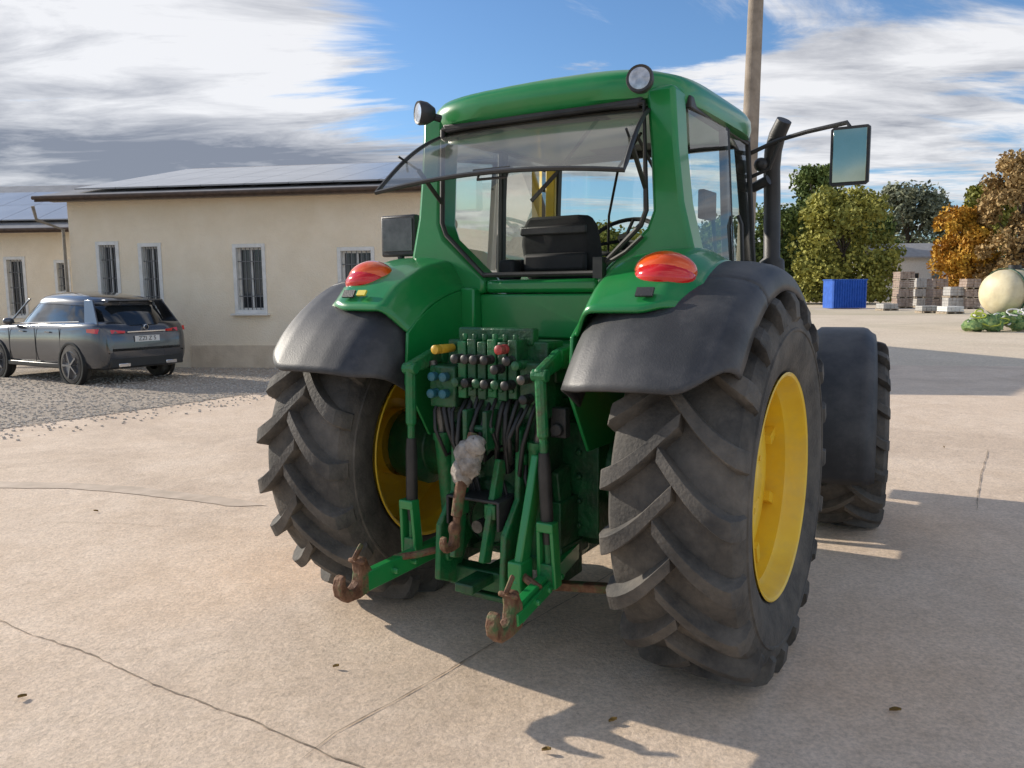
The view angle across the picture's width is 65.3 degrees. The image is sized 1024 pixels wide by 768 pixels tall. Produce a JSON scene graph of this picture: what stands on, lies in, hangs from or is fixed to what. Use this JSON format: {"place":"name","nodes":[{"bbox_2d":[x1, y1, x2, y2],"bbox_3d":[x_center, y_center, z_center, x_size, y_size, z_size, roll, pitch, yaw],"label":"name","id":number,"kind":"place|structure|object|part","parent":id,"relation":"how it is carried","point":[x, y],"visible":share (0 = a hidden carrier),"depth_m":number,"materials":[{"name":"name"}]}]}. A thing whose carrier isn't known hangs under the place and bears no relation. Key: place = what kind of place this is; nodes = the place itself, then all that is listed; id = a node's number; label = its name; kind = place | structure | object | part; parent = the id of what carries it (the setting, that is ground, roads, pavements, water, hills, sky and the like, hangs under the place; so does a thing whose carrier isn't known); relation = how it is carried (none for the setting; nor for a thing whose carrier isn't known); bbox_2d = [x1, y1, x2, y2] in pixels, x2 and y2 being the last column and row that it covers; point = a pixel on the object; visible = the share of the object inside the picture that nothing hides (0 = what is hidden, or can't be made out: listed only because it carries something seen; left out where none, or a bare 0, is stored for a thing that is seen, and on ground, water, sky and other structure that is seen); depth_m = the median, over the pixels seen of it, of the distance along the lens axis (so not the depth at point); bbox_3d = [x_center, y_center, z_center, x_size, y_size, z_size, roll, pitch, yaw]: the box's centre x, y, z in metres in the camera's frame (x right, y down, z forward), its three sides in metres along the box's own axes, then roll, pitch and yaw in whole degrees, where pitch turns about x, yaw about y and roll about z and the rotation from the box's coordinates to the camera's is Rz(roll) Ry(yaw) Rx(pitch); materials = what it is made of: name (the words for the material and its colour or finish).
{"place":"outdoors","nodes":[
{"label":"outdoors","id":0,"kind":"place"},
{"bbox_2d":[0,365,280,427],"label":"gravel strip","id":1,"kind":"object","parent":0,"point":[21,370],"visible":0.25,"depth_m":14.59,"materials":[{"name":"grey gravel"}]},
{"bbox_2d":[0,291,184,384],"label":"parked car","id":2,"kind":"object","parent":1,"relation":"on","point":[76,338],"visible":0.98,"depth_m":15.77,"materials":[{"name":"grey paint"}]},
{"bbox_2d":[0,367,279,440],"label":"loose gravel","id":3,"kind":"structure","parent":1,"relation":"on","point":[18,424],"depth_m":13.85,"materials":[{"name":"grey gravel"}]},
{"bbox_2d":[0,365,1023,767],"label":"concrete yard","id":4,"kind":"structure","parent":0,"point":[912,607],"depth_m":4.04,"materials":[{"name":"beige concrete"}]},
{"bbox_2d":[0,481,266,505],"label":"ground stain","id":5,"kind":"object","parent":4,"relation":"on","point":[220,500],"visible":1,"depth_m":7.16,"materials":[{"name":"beige concrete"}]},
{"bbox_2d":[0,620,364,767],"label":"ground crack","id":6,"kind":"object","parent":4,"relation":"on","point":[200,700],"visible":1,"depth_m":3.45,"materials":[{"name":"grey concrete"}]},
{"bbox_2d":[299,572,612,760],"bbox_3d":[-0.036,1.287,4.094,0.050,0.001,2.779,4,8,36],"label":"ground joint","id":7,"kind":"object","parent":4,"relation":"on","point":[445,671],"visible":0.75,"depth_m":3.69,"materials":[{"name":"grey concrete"}]},
{"bbox_2d":[542,746,550,750],"bbox_3d":[0.131,1.397,3.058,0.033,0.017,0.024,5,8,37],"label":"fallen leaf","id":8,"kind":"object","parent":4,"relation":"on","point":[545,748],"visible":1,"depth_m":3.06,"materials":[{"name":"brown plant"}]},
{"bbox_2d":[256,64,890,686],"bbox_3d":[0.852,-0.291,5.297,2.890,2.834,4.952,4,8,31],"label":"tractor","id":9,"kind":"object","parent":4,"relation":"on","point":[678,422],"visible":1,"depth_m":3.82,"materials":[{"name":"green metal"}]},
{"bbox_3d":[-0.253,-1.065,4.837,0.050,0.740,0.630,4,8,31],"label":"side window","id":10,"kind":"part","parent":9,"relation":"part of","materials":[{"name":"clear glass"}]},
{"bbox_3d":[0.020,-1.126,3.845,1.353,0.379,0.520,4,8,31],"label":"rear window","id":11,"kind":"part","parent":9,"relation":"part of","materials":[{"name":"glass"}]},
{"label":"door window","id":12,"kind":"part","parent":9,"relation":"part of","materials":[{"name":"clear glass"}]},
{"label":"door window","id":13,"kind":"part","parent":9,"relation":"part of","materials":[{"name":"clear glass"}]},
{"bbox_2d":[608,717,616,721],"bbox_3d":[0.411,1.370,3.262,0.034,0.017,0.024,1,7,15],"label":"fallen leaf","id":14,"kind":"object","parent":4,"relation":"on","point":[612,719],"visible":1,"depth_m":3.27,"materials":[{"name":"brown plant"}]},
{"bbox_2d":[736,0,763,260],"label":"utility pole","id":15,"kind":"object","parent":4,"relation":"on","point":[751,103],"visible":0.26,"depth_m":15.79,"materials":[{"name":"grey concrete"}]},
{"bbox_2d":[889,706,901,710],"bbox_3d":[1.592,1.351,3.321,0.042,0.017,0.030,6,10,44],"label":"fallen leaf","id":16,"kind":"object","parent":4,"relation":"on","point":[894,708],"visible":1,"depth_m":3.32,"materials":[{"name":"brown plant"}]},
{"bbox_2d":[977,451,987,507],"bbox_3d":[4.384,0.845,7.454,0.032,0.001,2.901,4,8,32],"label":"ground joint","id":17,"kind":"object","parent":4,"relation":"on","point":[980,480],"visible":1,"depth_m":7.17,"materials":[{"name":"grey concrete"}]},
{"bbox_2d":[0,0,1023,255],"label":"sky","id":18,"kind":"structure","parent":0,"point":[93,92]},
{"bbox_2d":[852,243,950,300],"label":"white house","id":19,"kind":"structure","parent":0,"point":[917,257],"depth_m":91.19,"materials":[{"name":"paint"}]},
{"bbox_2d":[932,273,940,278],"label":"window","id":20,"kind":"structure","parent":19,"relation":"in","point":[933,276],"depth_m":91.19,"materials":[{"name":"grey glass"}]},
{"bbox_2d":[805,291,1023,365],"bbox_3d":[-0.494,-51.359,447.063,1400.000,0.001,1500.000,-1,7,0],"label":"ground","id":21,"kind":"structure","parent":0,"point":[907,336],"depth_m":27.74,"materials":[{"name":"beige concrete"}]},
{"bbox_2d":[0,185,90,324],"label":"side building","id":22,"kind":"structure","parent":21,"relation":"on","point":[31,259],"depth_m":23.03,"materials":[{"name":"beige paint"}]},
{"bbox_2d":[3,257,28,317],"bbox_3d":[-14.303,-2.791,23.168,0.646,1.767,0.205,0,7,4],"label":"window","id":23,"kind":"structure","parent":22,"relation":"in","point":[14,267],"depth_m":23.16,"materials":[{"name":"white paint"}]},
{"bbox_2d":[53,260,71,293],"bbox_3d":[-12.894,-3.049,22.979,0.594,1.020,0.325,0,7,4],"label":"window","id":24,"kind":"structure","parent":22,"relation":"in","point":[59,273],"depth_m":22.98,"materials":[{"name":"white paint"}]},
{"bbox_2d":[31,161,497,367],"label":"office building","id":25,"kind":"structure","parent":21,"relation":"on","point":[237,267],"depth_m":18.48,"materials":[{"name":"beige paint"}]},
{"bbox_2d":[95,241,121,292],"bbox_3d":[-9.510,-2.485,18.910,0.710,1.747,0.325,0,7,8],"label":"window","id":26,"kind":"structure","parent":25,"relation":"in","point":[107,252],"depth_m":18.92,"materials":[{"name":"white paint"}]},
{"bbox_2d":[137,243,163,312],"bbox_3d":[-8.447,-2.446,18.758,0.701,1.696,0.325,0,7,8],"label":"window","id":27,"kind":"structure","parent":25,"relation":"in","point":[149,254],"depth_m":18.77,"materials":[{"name":"white paint"}]},
{"bbox_2d":[230,243,269,315],"bbox_3d":[-6.020,-2.400,18.405,0.912,1.631,0.325,0,7,8],"label":"window","id":28,"kind":"structure","parent":25,"relation":"in","point":[249,261],"depth_m":18.47,"materials":[{"name":"white paint"}]},
{"bbox_2d":[337,247,374,281],"bbox_3d":[-3.498,-2.299,18.045,0.993,1.566,0.325,0,7,8],"label":"window","id":29,"kind":"structure","parent":25,"relation":"in","point":[348,258],"depth_m":18.06,"materials":[{"name":"white paint"}]},
{"bbox_2d":[596,219,624,256],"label":"tree","id":30,"kind":"object","parent":21,"relation":"on","point":[614,235],"visible":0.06,"depth_m":87.12,"materials":[{"name":"green plant"}]},
{"bbox_2d":[613,226,647,248],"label":"tree","id":31,"kind":"object","parent":21,"relation":"on","point":[636,235],"visible":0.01,"depth_m":86.01,"materials":[{"name":"green plant"}]},
{"bbox_2d":[698,214,762,260],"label":"tree","id":32,"kind":"object","parent":21,"relation":"on","point":[705,230],"visible":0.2,"depth_m":82.23,"materials":[{"name":"green plant"}]},
{"bbox_2d":[755,202,807,291],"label":"tree","id":33,"kind":"object","parent":21,"relation":"on","point":[789,218],"visible":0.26,"depth_m":81.68,"materials":[{"name":"green plant"}]},
{"bbox_2d":[780,162,871,299],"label":"tree","id":34,"kind":"object","parent":21,"relation":"on","point":[808,180],"visible":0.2,"depth_m":93.14,"materials":[{"name":"green plant"}]},
{"bbox_2d":[784,185,906,302],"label":"tree","id":35,"kind":"object","parent":21,"relation":"on","point":[816,264],"visible":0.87,"depth_m":75.44,"materials":[{"name":"green plant"}]},
{"bbox_2d":[823,279,867,307],"bbox_3d":[25.877,-7.030,62.172,2.752,2.211,1.970,-1,7,0],"label":"blue container","id":36,"kind":"object","parent":21,"relation":"on","point":[844,293],"visible":1,"depth_m":61.28,"materials":[{"name":"blue metal"}]},
{"bbox_2d":[845,213,902,244],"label":"tree","id":37,"kind":"object","parent":21,"relation":"on","point":[888,223],"visible":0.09,"depth_m":100.17,"materials":[{"name":"green plant"}]},
{"bbox_2d":[875,303,898,310],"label":"pallet crate","id":38,"kind":"object","parent":21,"relation":"on","point":[885,306],"visible":1,"depth_m":56.20,"materials":[{"name":"grey concrete"}]},
{"bbox_2d":[891,298,913,307],"bbox_3d":[30.344,-6.284,62.171,1.249,0.736,1.055,-1,7,-4],"label":"pallet crate","id":39,"kind":"object","parent":21,"relation":"on","point":[904,302],"visible":0.84,"depth_m":61.69,"materials":[{"name":"grey concrete"}]},
{"bbox_2d":[892,289,913,297],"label":"pallet crate","id":40,"kind":"object","parent":39,"relation":"on","point":[907,294],"visible":0.98,"depth_m":61.60,"materials":[{"name":"grey concrete"}]},
{"bbox_2d":[892,280,914,288],"bbox_3d":[30.367,-7.700,62.003,1.249,0.630,1.055,-1,7,-1],"label":"pallet crate","id":41,"kind":"object","parent":40,"relation":"on","point":[903,284],"visible":1,"depth_m":61.52,"materials":[{"name":"grey concrete"}]},
{"bbox_2d":[893,272,914,279],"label":"pallet crate","id":42,"kind":"object","parent":41,"relation":"on","point":[902,275],"visible":1,"depth_m":61.46,"materials":[{"name":"grey concrete"}]},
{"bbox_2d":[913,298,924,306],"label":"pallet crate","id":43,"kind":"object","parent":21,"relation":"on","point":[918,301],"visible":0.58,"depth_m":63.47,"materials":[{"name":"grey concrete"}]},
{"bbox_2d":[912,289,928,297],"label":"pallet crate","id":44,"kind":"object","parent":43,"relation":"on","point":[922,294],"visible":0.69,"depth_m":63.41,"materials":[{"name":"grey concrete"}]},
{"bbox_2d":[910,278,930,288],"bbox_3d":[32.573,-8.014,63.786,1.285,0.841,1.055,-1,7,-4],"label":"pallet crate","id":45,"kind":"object","parent":44,"relation":"on","point":[920,283],"visible":0.73,"depth_m":63.29,"materials":[{"name":"grey concrete"}]},
{"bbox_2d":[881,179,960,242],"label":"tree","id":46,"kind":"object","parent":21,"relation":"on","point":[903,202],"visible":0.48,"depth_m":108.54,"materials":[{"name":"green plant"}]},
{"bbox_2d":[914,306,938,312],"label":"pallet crate","id":47,"kind":"object","parent":21,"relation":"on","point":[927,309],"visible":0.88,"depth_m":50.53,"materials":[{"name":"grey concrete"}]},
{"bbox_2d":[925,299,941,305],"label":"pallet crate","id":48,"kind":"object","parent":21,"relation":"on","point":[933,302],"visible":0.5,"depth_m":60.84,"materials":[{"name":"grey wood"}]},
{"bbox_2d":[925,289,946,298],"bbox_3d":[32.525,-6.907,61.217,1.232,0.752,1.055,-1,7,-2],"label":"pallet crate","id":49,"kind":"object","parent":48,"relation":"on","point":[934,295],"visible":0.86,"depth_m":60.75,"materials":[{"name":"grey wood"}]},
{"bbox_2d":[926,279,947,288],"bbox_3d":[32.537,-7.675,61.126,1.231,0.750,1.055,0,7,4],"label":"pallet crate","id":50,"kind":"object","parent":49,"relation":"on","point":[936,283],"visible":0.91,"depth_m":60.67,"materials":[{"name":"grey wood"}]},
{"bbox_2d":[936,306,964,313],"bbox_3d":[26.921,-4.551,49.115,1.183,0.440,1.055,-1,7,-5],"label":"pallet crate","id":51,"kind":"object","parent":21,"relation":"on","point":[950,309],"visible":1,"depth_m":48.71,"materials":[{"name":"white paint"}]},
{"bbox_2d":[942,298,963,305],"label":"pallet crate","id":52,"kind":"object","parent":21,"relation":"on","point":[952,301],"visible":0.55,"depth_m":58.36,"materials":[{"name":"grey concrete"}]},
{"bbox_2d":[942,287,965,297],"bbox_3d":[32.481,-6.755,58.750,1.182,0.773,1.055,-1,7,0],"label":"pallet crate","id":53,"kind":"object","parent":52,"relation":"on","point":[949,292],"visible":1,"depth_m":58.27,"materials":[{"name":"grey concrete"}]},
{"bbox_2d":[926,203,1002,297],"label":"tree","id":54,"kind":"object","parent":21,"relation":"on","point":[955,257],"visible":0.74,"depth_m":81.99,"materials":[{"name":"orange plant"}]},
{"bbox_2d":[963,298,980,308],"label":"pallet crate","id":55,"kind":"object","parent":21,"relation":"on","point":[971,303],"visible":0.84,"depth_m":57.99,"materials":[{"name":"grey wood"}]},
{"bbox_2d":[959,289,978,297],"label":"pallet crate","id":56,"kind":"object","parent":55,"relation":"on","point":[967,293],"visible":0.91,"depth_m":57.94,"materials":[{"name":"grey wood"}]},
{"bbox_2d":[959,279,980,288],"bbox_3d":[33.405,-7.302,58.307,1.116,0.727,1.055,-1,7,0],"label":"pallet crate","id":57,"kind":"object","parent":56,"relation":"on","point":[969,285],"visible":0.91,"depth_m":57.83,"materials":[{"name":"grey wood"}]},
{"bbox_2d":[959,180,1020,291],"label":"tree","id":58,"kind":"object","parent":21,"relation":"on","point":[973,194],"visible":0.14,"depth_m":95.45,"materials":[{"name":"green plant"}]},
{"bbox_2d":[961,308,1023,331],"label":"netting heap","id":59,"kind":"object","parent":21,"relation":"on","point":[997,321],"visible":1,"depth_m":29.85,"materials":[{"name":"green fabric"}]},
{"bbox_2d":[972,148,1023,282],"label":"tree","id":60,"kind":"object","parent":21,"relation":"on","point":[1010,189],"visible":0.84,"depth_m":78.19,"materials":[{"name":"brown plant"}]},
{"bbox_2d":[978,265,1023,326],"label":"sprayer trailer","id":61,"kind":"object","parent":21,"relation":"on","point":[1001,290],"visible":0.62,"depth_m":30.71,"materials":[{"name":"beige plastic"}]}
]}

